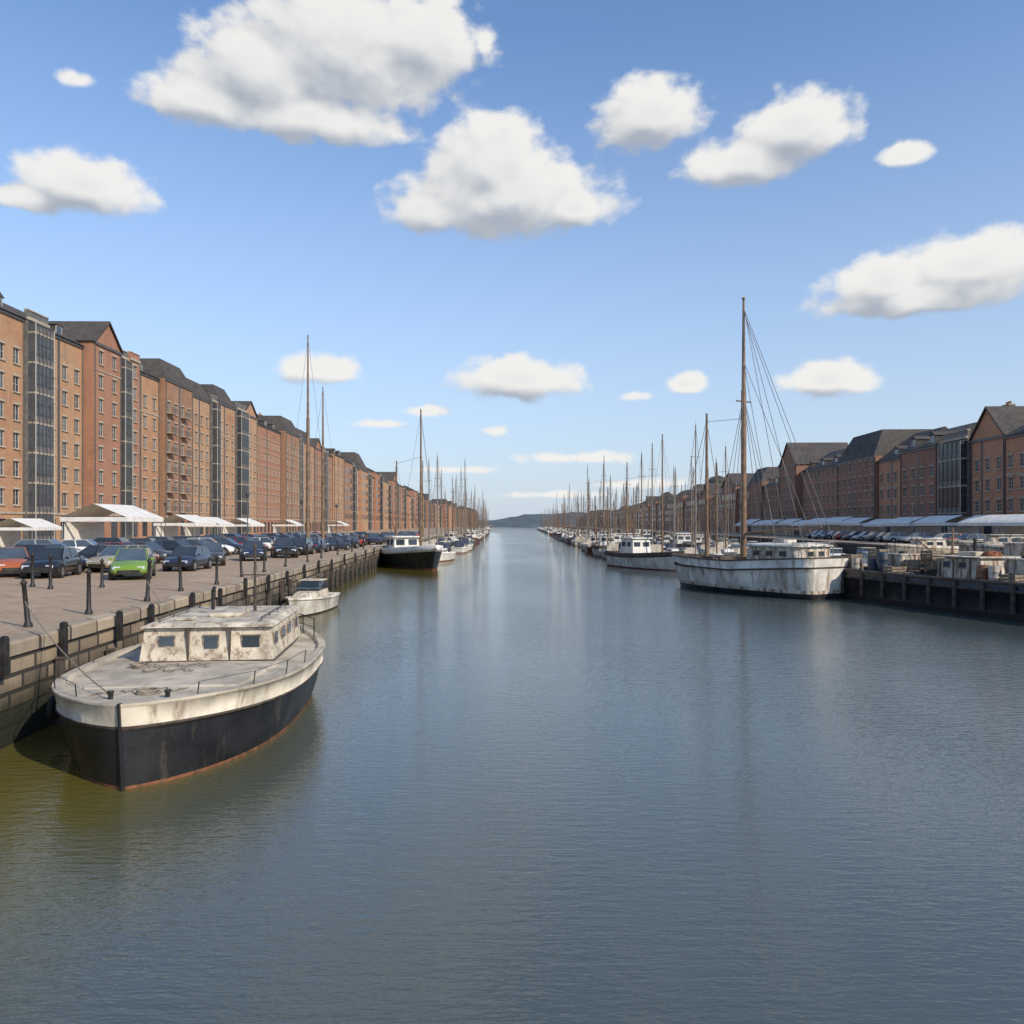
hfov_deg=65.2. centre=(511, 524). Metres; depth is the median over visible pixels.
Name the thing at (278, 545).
parked car
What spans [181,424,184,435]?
window
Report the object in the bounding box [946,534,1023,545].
laid up boat
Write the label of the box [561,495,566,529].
sailboat
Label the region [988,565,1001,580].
oil drum
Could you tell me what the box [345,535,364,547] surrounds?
parked car
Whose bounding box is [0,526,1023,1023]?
water
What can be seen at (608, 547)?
sailboat
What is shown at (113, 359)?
window
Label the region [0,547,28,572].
parked car
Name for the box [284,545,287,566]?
quay post
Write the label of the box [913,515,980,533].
market stall
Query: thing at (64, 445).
window
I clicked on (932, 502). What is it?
window
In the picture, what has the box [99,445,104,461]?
window
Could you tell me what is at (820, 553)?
window
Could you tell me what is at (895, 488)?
window
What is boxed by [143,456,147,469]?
window
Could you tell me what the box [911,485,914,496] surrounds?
window
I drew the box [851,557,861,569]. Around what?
oil drum
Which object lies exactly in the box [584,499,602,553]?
fishing boat
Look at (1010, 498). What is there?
window
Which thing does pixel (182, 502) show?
window
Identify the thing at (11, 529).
marquee
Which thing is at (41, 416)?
brick building
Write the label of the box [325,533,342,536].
parked car
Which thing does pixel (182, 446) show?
window
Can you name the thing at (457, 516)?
brick building
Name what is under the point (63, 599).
quay pavement
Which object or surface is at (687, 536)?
sailboat
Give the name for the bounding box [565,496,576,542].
fishing boat
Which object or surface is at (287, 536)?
parked car
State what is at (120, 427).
brick building
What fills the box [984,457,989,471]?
window
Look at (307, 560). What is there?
quay post
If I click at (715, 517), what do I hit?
sailboat
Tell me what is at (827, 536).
parked car
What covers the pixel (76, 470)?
window
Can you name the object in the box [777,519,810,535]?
market stall
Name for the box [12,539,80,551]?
parked car
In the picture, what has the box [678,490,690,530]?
brick building
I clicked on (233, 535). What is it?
parked car
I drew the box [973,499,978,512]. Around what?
window
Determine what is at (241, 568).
quay post
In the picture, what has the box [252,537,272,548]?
parked car
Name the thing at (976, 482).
window
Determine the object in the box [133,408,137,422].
window
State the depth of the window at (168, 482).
148.84 m
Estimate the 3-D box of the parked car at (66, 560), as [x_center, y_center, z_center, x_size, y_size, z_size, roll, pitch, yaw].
[-22.299,1.830,38.798,1.938,1.454,4.071,0,0,-12]
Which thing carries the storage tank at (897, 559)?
on the cargo barge
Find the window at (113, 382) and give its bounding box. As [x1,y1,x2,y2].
[112,378,117,394]
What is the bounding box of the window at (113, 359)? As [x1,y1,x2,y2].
[112,355,117,371]
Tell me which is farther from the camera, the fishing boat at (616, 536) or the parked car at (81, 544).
the fishing boat at (616, 536)
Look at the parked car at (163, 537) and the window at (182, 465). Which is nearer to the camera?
the parked car at (163, 537)
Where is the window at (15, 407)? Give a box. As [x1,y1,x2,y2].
[13,402,21,421]
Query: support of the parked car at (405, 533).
on the quay pavement at (63, 599)
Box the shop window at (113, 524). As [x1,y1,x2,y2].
[111,522,116,536]
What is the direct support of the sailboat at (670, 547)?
on the water
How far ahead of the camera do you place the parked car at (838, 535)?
133.40 m
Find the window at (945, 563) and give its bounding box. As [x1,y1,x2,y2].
[943,561,949,567]
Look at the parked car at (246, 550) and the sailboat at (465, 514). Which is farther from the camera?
the sailboat at (465, 514)
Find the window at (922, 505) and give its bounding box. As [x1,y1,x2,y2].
[919,502,924,513]
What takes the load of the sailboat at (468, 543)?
on the water
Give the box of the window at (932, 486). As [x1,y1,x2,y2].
[929,483,933,495]
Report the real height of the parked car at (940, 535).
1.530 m
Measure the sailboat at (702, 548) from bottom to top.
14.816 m
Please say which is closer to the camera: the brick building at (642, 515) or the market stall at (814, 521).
the market stall at (814, 521)
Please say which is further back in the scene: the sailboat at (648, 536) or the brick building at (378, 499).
the brick building at (378, 499)
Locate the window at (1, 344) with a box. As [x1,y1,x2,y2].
[0,340,5,360]
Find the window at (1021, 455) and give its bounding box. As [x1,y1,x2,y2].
[1018,451,1023,466]
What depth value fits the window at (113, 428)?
126.35 m
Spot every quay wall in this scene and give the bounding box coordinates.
[0,526,493,748]
[556,526,923,567]
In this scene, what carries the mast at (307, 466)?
on the quay pavement at (63, 599)
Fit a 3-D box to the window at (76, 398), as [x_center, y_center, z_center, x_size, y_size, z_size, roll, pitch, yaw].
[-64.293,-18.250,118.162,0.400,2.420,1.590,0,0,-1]
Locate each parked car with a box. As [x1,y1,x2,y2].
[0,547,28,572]
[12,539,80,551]
[14,544,88,570]
[19,547,81,578]
[61,539,97,549]
[78,545,108,568]
[86,545,155,571]
[93,537,129,542]
[97,542,158,559]
[108,548,155,579]
[129,538,155,541]
[135,542,171,563]
[147,536,174,539]
[153,540,191,550]
[162,546,211,570]
[172,536,195,539]
[177,539,208,545]
[188,538,235,555]
[200,543,226,565]
[204,535,226,537]
[213,538,241,554]
[219,533,242,536]
[227,537,268,549]
[239,540,267,560]
[240,534,257,536]
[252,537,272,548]
[257,536,279,550]
[258,533,278,535]
[271,538,298,557]
[272,535,294,537]
[287,532,300,534]
[293,537,313,554]
[310,537,328,552]
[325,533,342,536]
[325,537,350,550]
[337,536,359,548]
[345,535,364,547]
[365,533,382,544]
[379,534,389,541]
[382,532,394,535]
[399,531,410,535]
[806,531,819,538]
[811,531,834,538]
[821,531,837,538]
[833,531,853,539]
[842,531,867,540]
[852,532,869,540]
[866,532,880,541]
[876,532,901,541]
[883,532,908,542]
[900,533,933,543]
[932,533,947,538]
[942,533,966,543]
[957,534,985,540]
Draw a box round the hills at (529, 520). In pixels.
[489,512,584,525]
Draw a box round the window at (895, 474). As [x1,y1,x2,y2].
[893,471,896,481]
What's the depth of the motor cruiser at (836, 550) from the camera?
87.37 m
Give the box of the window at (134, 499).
[133,496,137,505]
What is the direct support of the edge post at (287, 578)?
attached to the quay wall at (26, 692)
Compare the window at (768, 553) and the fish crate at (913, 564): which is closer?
the fish crate at (913, 564)
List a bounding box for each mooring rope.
[24,601,106,691]
[147,582,170,613]
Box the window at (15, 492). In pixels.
[13,487,21,505]
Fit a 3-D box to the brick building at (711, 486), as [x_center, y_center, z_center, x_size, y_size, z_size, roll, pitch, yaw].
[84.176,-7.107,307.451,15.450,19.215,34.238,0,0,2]
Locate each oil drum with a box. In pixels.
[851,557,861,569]
[868,558,877,570]
[878,552,888,571]
[976,565,988,579]
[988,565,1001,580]
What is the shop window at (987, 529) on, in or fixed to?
in the brick building at (996, 439)
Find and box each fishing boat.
[373,409,442,569]
[444,488,459,542]
[462,520,479,543]
[468,498,480,542]
[472,509,482,539]
[480,501,487,535]
[549,516,556,535]
[552,513,558,536]
[554,503,562,538]
[558,499,572,540]
[561,508,572,540]
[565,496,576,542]
[579,505,591,536]
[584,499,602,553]
[591,464,619,556]
[598,490,609,533]
[605,434,684,570]
[609,490,631,542]
[620,487,642,539]
[620,491,624,530]
[622,493,634,532]
[634,503,647,534]
[639,488,653,535]
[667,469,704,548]
[671,459,697,542]
[694,495,712,545]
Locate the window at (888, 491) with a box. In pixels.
[886,488,889,498]
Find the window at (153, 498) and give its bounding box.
[153,498,156,511]
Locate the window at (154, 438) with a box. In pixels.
[153,437,156,450]
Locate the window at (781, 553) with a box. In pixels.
[779,551,786,556]
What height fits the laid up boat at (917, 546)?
1.530 m
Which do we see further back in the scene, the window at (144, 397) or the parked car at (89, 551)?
the window at (144, 397)
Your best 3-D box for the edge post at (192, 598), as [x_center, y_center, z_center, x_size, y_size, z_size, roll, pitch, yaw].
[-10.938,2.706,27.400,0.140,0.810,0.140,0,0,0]
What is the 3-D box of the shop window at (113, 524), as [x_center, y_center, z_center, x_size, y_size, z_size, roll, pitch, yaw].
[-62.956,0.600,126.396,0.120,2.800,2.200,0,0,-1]
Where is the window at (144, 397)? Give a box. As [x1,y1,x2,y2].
[143,393,147,407]
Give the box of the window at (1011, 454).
[1006,453,1013,468]
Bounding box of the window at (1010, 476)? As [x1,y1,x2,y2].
[1006,475,1013,489]
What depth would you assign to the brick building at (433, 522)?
694.88 m
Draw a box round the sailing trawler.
[672,297,847,599]
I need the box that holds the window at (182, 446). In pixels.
[181,443,184,454]
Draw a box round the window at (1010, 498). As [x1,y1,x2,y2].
[1006,497,1013,511]
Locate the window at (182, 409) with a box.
[181,405,184,416]
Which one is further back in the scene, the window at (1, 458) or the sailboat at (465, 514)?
the sailboat at (465, 514)
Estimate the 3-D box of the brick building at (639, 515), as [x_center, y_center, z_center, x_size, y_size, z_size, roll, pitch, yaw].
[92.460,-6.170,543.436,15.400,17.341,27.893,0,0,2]
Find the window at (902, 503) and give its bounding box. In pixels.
[902,503,906,514]
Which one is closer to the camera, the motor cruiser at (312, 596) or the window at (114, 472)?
the motor cruiser at (312, 596)
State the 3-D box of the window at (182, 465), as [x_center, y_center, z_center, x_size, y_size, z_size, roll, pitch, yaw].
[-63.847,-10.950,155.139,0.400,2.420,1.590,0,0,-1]
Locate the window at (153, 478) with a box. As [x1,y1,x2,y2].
[153,478,156,491]
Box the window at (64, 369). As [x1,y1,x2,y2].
[62,363,68,381]
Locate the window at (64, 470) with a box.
[62,465,68,482]
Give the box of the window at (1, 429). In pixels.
[0,428,5,447]
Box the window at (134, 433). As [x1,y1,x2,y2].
[133,430,137,444]
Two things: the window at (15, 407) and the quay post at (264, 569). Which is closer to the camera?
the quay post at (264, 569)
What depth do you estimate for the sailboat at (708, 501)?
167.67 m
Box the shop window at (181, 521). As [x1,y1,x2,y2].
[181,521,184,534]
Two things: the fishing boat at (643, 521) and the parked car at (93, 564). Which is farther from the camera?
the fishing boat at (643, 521)
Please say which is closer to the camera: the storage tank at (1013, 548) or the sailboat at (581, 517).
the storage tank at (1013, 548)
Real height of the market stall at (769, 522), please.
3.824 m
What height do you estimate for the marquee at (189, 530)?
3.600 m
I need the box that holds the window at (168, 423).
[167,420,170,431]
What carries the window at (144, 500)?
in the brick building at (120, 427)
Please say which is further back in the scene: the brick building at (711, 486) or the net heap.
the brick building at (711, 486)
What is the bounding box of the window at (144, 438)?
[143,435,147,448]
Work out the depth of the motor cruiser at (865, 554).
78.67 m
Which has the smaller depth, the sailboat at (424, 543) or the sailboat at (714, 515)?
the sailboat at (424, 543)
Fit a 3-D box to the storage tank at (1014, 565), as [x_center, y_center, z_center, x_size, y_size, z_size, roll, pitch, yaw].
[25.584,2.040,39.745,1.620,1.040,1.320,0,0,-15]
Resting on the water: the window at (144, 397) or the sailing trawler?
the sailing trawler
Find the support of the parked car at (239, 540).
on the quay pavement at (63, 599)
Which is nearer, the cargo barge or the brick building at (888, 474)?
the cargo barge
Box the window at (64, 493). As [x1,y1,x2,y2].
[62,491,68,507]
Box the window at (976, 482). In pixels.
[973,479,978,492]
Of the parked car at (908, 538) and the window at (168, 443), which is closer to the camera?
the parked car at (908, 538)
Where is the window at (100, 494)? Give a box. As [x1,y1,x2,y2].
[99,493,103,503]
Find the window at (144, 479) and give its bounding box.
[143,477,147,490]
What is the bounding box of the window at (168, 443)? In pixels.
[167,440,170,451]
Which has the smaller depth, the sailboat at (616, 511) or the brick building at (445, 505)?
the sailboat at (616, 511)
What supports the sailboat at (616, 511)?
on the water
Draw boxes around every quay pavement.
[0,527,474,636]
[565,526,947,545]
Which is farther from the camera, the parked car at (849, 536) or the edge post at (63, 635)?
the parked car at (849, 536)
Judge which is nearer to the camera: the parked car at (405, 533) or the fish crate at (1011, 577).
the fish crate at (1011, 577)
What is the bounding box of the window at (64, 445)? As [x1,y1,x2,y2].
[62,440,68,457]
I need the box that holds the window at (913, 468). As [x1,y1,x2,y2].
[911,467,914,479]
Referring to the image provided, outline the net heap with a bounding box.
[982,551,1003,556]
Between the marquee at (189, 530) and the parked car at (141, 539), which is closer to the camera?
the parked car at (141, 539)
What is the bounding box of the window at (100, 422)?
[99,421,104,437]
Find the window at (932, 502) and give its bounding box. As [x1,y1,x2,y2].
[929,501,933,513]
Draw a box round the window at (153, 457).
[153,457,156,470]
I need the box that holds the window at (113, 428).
[112,424,117,440]
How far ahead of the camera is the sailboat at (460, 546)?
133.49 m
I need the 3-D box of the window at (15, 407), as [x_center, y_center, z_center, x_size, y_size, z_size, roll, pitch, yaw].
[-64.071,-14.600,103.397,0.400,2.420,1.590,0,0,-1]
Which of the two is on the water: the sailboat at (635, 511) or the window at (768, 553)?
the sailboat at (635, 511)
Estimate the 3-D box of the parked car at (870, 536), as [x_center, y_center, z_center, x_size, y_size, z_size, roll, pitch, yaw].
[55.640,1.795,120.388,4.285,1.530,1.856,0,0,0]
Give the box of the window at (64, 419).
[62,414,68,431]
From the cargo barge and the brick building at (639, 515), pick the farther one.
the brick building at (639, 515)
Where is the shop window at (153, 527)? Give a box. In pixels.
[152,522,155,535]
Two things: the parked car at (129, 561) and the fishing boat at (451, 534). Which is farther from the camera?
the fishing boat at (451, 534)
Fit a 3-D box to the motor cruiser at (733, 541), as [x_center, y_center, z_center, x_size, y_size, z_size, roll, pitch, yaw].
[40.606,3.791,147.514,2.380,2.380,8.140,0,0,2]
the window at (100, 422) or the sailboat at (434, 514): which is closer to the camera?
the window at (100, 422)
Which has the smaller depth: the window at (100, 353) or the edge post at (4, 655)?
the edge post at (4, 655)
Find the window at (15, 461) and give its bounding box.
[13,459,21,477]
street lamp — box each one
[164,502,166,535]
[245,491,249,539]
[335,504,337,536]
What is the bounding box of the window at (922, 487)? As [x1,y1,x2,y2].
[920,484,924,495]
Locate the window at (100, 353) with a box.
[99,349,104,366]
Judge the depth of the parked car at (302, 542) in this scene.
66.75 m
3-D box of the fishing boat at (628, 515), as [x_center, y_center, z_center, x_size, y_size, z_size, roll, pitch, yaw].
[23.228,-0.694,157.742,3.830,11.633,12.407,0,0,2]
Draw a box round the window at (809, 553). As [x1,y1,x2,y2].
[807,551,813,556]
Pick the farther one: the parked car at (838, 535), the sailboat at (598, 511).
the sailboat at (598, 511)
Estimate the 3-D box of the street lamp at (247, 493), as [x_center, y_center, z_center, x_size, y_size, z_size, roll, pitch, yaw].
[-20.500,-0.060,62.000,0.351,5.120,0.351,0,0,-23]
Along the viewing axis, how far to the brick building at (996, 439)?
117.53 m
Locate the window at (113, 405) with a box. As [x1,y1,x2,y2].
[112,401,117,417]
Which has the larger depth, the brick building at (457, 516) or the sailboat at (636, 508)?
the brick building at (457, 516)
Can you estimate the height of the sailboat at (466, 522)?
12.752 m
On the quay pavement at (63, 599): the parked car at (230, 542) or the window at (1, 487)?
the parked car at (230, 542)
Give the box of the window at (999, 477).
[995,476,1001,490]
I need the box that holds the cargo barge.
[840,528,1023,621]
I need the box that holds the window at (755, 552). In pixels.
[753,550,759,555]
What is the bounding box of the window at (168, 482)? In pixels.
[167,479,170,491]
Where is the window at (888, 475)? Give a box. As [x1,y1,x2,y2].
[886,472,889,482]
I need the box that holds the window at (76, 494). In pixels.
[74,492,80,508]
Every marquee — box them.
[0,518,61,546]
[60,503,162,540]
[153,514,215,536]
[183,517,234,535]
[223,518,264,533]
[272,520,303,532]
[328,521,348,532]
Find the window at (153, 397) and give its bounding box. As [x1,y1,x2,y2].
[153,397,156,410]
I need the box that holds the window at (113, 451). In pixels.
[112,448,117,463]
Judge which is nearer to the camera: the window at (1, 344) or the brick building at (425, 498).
the window at (1, 344)
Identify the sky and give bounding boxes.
[0,0,1023,519]
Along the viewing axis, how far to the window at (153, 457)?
144.69 m
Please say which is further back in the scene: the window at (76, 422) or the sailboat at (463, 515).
the sailboat at (463, 515)
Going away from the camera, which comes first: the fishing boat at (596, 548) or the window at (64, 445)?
the window at (64, 445)
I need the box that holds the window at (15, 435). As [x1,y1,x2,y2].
[13,430,21,449]
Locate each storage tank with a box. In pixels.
[888,551,919,565]
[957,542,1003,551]
[1002,542,1023,555]
[1003,555,1023,573]
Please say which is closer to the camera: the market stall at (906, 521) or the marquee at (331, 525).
the market stall at (906, 521)
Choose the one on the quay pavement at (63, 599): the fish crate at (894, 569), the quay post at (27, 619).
the quay post at (27, 619)
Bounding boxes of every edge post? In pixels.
[0,636,9,675]
[59,621,67,656]
[116,610,122,640]
[148,604,154,623]
[190,592,194,608]
[218,588,222,605]
[243,578,247,596]
[267,575,269,591]
[286,571,288,585]
[303,564,305,577]
[317,560,319,572]
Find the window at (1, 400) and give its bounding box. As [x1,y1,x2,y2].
[0,398,5,418]
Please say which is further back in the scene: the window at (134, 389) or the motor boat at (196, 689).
the window at (134, 389)
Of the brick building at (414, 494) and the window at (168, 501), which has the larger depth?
the brick building at (414, 494)
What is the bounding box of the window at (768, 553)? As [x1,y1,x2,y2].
[766,550,772,555]
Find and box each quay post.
[20,579,32,627]
[30,552,34,586]
[47,554,52,588]
[85,568,92,614]
[99,559,104,587]
[144,558,151,601]
[177,554,183,590]
[214,554,218,584]
[239,552,243,576]
[262,546,265,571]
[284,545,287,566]
[306,544,308,561]
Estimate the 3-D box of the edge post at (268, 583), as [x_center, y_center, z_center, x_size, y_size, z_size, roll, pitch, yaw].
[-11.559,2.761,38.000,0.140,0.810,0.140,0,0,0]
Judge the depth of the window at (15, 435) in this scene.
103.38 m
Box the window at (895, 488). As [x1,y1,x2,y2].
[893,487,896,498]
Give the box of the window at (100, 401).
[99,397,104,413]
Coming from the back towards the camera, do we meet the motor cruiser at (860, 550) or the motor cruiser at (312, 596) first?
the motor cruiser at (860, 550)
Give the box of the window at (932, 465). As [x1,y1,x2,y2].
[929,464,933,476]
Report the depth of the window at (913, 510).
141.20 m
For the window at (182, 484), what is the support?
in the brick building at (197, 448)
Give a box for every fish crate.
[841,554,861,562]
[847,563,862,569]
[868,549,888,557]
[882,566,906,572]
[903,559,920,568]
[920,550,944,559]
[923,560,937,569]
[999,573,1023,582]
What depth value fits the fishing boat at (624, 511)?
241.39 m
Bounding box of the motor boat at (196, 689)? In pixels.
[46,544,324,790]
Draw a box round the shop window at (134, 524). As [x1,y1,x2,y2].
[132,522,136,536]
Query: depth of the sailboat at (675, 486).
135.86 m
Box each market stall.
[735,522,759,533]
[747,519,770,534]
[752,520,782,534]
[761,519,794,535]
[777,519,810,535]
[790,520,826,533]
[803,518,844,536]
[819,517,865,531]
[839,517,883,531]
[863,519,912,534]
[884,517,941,535]
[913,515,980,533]
[957,514,1023,533]
[993,514,1023,533]
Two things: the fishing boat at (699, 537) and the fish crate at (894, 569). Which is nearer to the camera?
the fish crate at (894, 569)
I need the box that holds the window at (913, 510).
[911,502,914,514]
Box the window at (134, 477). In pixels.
[133,474,137,488]
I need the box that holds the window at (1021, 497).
[1018,496,1023,511]
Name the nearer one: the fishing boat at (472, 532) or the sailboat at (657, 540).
the sailboat at (657, 540)
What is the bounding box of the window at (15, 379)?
[13,373,21,393]
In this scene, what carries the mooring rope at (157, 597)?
attached to the motor boat at (196, 689)
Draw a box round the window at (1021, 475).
[1018,474,1023,489]
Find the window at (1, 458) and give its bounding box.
[0,457,5,476]
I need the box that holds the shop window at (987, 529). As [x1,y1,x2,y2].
[984,526,991,535]
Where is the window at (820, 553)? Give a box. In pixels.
[818,551,823,556]
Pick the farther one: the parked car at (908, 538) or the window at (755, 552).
the parked car at (908, 538)
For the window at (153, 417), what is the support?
in the brick building at (120, 427)
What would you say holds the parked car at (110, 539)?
on the quay pavement at (63, 599)
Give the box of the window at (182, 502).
[181,500,184,511]
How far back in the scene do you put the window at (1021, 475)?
111.12 m
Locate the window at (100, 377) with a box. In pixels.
[99,373,104,389]
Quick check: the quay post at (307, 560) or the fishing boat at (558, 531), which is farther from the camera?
the fishing boat at (558, 531)
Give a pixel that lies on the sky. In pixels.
(540, 230)
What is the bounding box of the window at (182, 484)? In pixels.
[181,481,184,492]
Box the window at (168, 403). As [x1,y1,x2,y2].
[167,400,170,412]
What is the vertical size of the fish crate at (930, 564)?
0.540 m
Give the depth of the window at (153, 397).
144.65 m
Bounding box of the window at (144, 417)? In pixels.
[143,414,147,428]
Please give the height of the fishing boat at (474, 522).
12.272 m
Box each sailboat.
[414,461,431,545]
[423,464,436,544]
[428,455,455,561]
[430,476,444,540]
[436,470,451,548]
[440,493,453,545]
[449,473,468,552]
[449,476,457,535]
[451,478,459,536]
[454,478,461,534]
[457,464,472,550]
[460,480,472,542]
[461,492,474,545]
[461,493,464,533]
[470,489,474,529]
[477,497,482,538]
[479,505,484,537]
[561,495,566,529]
[564,484,574,541]
[571,496,580,543]
[572,495,582,545]
[577,497,586,546]
[578,492,582,533]
[580,462,592,548]
[581,483,593,550]
[592,495,598,529]
[595,487,602,533]
[597,461,609,533]
[600,475,618,558]
[612,491,619,532]
[614,462,635,550]
[617,494,624,531]
[618,481,625,532]
[631,489,639,532]
[632,453,649,536]
[632,483,644,535]
[636,486,639,528]
[643,443,665,551]
[643,485,653,537]
[650,499,659,543]
[655,488,668,544]
[663,470,681,551]
[663,488,672,538]
[666,487,679,542]
[668,468,682,542]
[669,425,709,553]
[682,482,688,532]
[683,485,701,553]
[698,477,713,553]
[699,463,727,554]
[702,469,714,540]
[702,491,718,541]
[703,444,738,555]
[709,465,724,546]
[712,490,722,541]
[719,475,736,547]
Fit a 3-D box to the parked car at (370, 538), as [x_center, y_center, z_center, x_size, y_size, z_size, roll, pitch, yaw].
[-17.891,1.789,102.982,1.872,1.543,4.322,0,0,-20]
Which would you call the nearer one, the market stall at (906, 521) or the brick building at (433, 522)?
the market stall at (906, 521)
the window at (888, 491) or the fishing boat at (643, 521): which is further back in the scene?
the fishing boat at (643, 521)
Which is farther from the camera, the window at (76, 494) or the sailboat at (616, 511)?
the sailboat at (616, 511)
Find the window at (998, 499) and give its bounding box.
[995,498,1001,511]
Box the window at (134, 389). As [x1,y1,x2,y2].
[133,386,137,401]
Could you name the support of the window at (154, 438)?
in the brick building at (120, 427)
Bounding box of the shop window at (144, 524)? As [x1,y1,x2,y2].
[142,522,146,535]
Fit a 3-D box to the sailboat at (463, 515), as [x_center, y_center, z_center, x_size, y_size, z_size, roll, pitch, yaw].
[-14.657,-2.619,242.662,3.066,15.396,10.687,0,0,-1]
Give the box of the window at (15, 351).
[13,345,21,365]
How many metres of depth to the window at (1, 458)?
100.59 m
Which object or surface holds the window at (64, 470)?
in the brick building at (41, 416)
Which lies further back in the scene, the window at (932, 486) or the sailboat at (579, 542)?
the sailboat at (579, 542)
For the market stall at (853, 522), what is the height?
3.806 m
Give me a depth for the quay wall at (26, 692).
20.50 m
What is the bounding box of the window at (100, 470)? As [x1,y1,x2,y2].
[99,469,104,484]
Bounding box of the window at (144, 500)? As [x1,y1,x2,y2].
[143,497,147,510]
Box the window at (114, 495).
[112,494,117,504]
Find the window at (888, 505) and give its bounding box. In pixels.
[886,504,889,514]
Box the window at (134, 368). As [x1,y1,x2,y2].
[133,364,137,379]
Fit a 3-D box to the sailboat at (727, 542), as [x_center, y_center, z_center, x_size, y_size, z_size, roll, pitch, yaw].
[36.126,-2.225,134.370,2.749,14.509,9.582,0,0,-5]
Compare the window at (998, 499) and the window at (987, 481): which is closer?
the window at (998, 499)
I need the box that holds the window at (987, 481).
[984,477,989,491]
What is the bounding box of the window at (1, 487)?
[0,486,5,505]
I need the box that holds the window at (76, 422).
[74,417,80,434]
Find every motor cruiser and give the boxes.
[285,578,339,616]
[656,542,666,550]
[726,539,738,543]
[729,544,739,552]
[831,548,842,553]
[831,554,863,565]
[856,547,885,554]
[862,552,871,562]
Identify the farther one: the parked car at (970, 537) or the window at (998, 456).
the window at (998, 456)
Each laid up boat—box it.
[884,538,958,557]
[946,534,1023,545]
[970,537,1023,552]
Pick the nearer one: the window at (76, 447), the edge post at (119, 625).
the edge post at (119, 625)
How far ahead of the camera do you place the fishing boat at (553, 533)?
304.24 m
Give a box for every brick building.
[0,292,85,541]
[60,321,160,539]
[140,358,235,535]
[232,401,280,534]
[257,413,314,532]
[310,438,343,531]
[340,452,374,530]
[344,459,359,530]
[366,467,383,529]
[377,472,399,528]
[381,473,391,529]
[399,484,406,528]
[403,485,419,528]
[407,494,413,528]
[419,493,425,527]
[424,494,430,527]
[430,501,434,527]
[431,500,442,527]
[432,499,447,526]
[447,501,451,526]
[454,503,458,526]
[458,506,468,526]
[458,507,462,526]
[601,510,609,526]
[629,505,634,527]
[637,503,640,528]
[639,501,645,528]
[645,497,657,528]
[653,492,672,528]
[659,501,666,529]
[667,490,687,529]
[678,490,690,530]
[689,482,722,530]
[702,483,722,531]
[721,473,754,531]
[748,465,778,530]
[778,442,847,534]
[837,422,976,533]
[968,406,1023,535]
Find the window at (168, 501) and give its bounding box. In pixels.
[167,499,171,511]
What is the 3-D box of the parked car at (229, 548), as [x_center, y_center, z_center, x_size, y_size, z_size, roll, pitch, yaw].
[-24.663,1.797,64.733,4.273,1.526,2.034,0,0,-15]
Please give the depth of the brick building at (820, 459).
204.03 m
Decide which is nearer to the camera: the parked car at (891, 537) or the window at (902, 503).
the parked car at (891, 537)
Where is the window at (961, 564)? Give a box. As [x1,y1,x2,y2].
[959,562,965,568]
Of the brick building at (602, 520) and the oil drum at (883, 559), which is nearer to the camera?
the oil drum at (883, 559)
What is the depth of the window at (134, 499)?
133.68 m
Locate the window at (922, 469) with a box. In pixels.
[919,466,924,478]
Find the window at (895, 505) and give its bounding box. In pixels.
[893,504,896,514]
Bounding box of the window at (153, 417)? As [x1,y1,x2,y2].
[153,417,156,430]
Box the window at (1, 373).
[0,369,5,389]
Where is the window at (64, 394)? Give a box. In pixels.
[62,389,68,406]
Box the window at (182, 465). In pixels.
[181,462,184,473]
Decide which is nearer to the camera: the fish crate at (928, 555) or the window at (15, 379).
the fish crate at (928, 555)
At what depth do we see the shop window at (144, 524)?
141.06 m
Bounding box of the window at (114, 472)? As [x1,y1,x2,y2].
[112,471,117,486]
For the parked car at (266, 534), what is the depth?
103.71 m
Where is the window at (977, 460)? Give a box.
[973,458,978,472]
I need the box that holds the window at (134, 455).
[133,452,137,466]
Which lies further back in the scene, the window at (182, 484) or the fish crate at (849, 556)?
the window at (182, 484)
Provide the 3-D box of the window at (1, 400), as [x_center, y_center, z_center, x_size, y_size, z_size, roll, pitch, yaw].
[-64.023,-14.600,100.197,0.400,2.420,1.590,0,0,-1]
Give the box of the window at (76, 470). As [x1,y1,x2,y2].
[74,467,80,483]
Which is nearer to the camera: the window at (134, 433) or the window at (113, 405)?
the window at (113, 405)
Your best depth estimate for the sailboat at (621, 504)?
214.35 m
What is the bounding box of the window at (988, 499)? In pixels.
[984,498,989,512]
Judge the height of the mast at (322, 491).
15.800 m
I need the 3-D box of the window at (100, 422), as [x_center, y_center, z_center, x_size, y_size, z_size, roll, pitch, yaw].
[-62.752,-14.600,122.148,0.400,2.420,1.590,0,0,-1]
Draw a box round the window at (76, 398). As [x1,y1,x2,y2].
[74,392,80,409]
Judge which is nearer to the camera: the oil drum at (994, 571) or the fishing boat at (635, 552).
the oil drum at (994, 571)
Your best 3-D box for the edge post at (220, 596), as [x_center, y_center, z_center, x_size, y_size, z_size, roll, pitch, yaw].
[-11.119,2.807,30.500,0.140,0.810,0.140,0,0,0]
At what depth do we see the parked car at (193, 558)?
43.75 m
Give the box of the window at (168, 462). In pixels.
[167,459,170,471]
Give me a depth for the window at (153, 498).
144.81 m
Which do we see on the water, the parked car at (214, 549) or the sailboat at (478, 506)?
the sailboat at (478, 506)
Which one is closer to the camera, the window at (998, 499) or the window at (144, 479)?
the window at (998, 499)
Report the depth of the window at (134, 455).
133.68 m
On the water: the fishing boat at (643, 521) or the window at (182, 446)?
the fishing boat at (643, 521)
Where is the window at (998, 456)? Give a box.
[995,455,1001,469]
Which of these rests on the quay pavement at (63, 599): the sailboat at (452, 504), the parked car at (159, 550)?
the parked car at (159, 550)
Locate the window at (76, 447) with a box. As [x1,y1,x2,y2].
[74,442,80,458]
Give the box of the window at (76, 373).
[74,367,80,385]

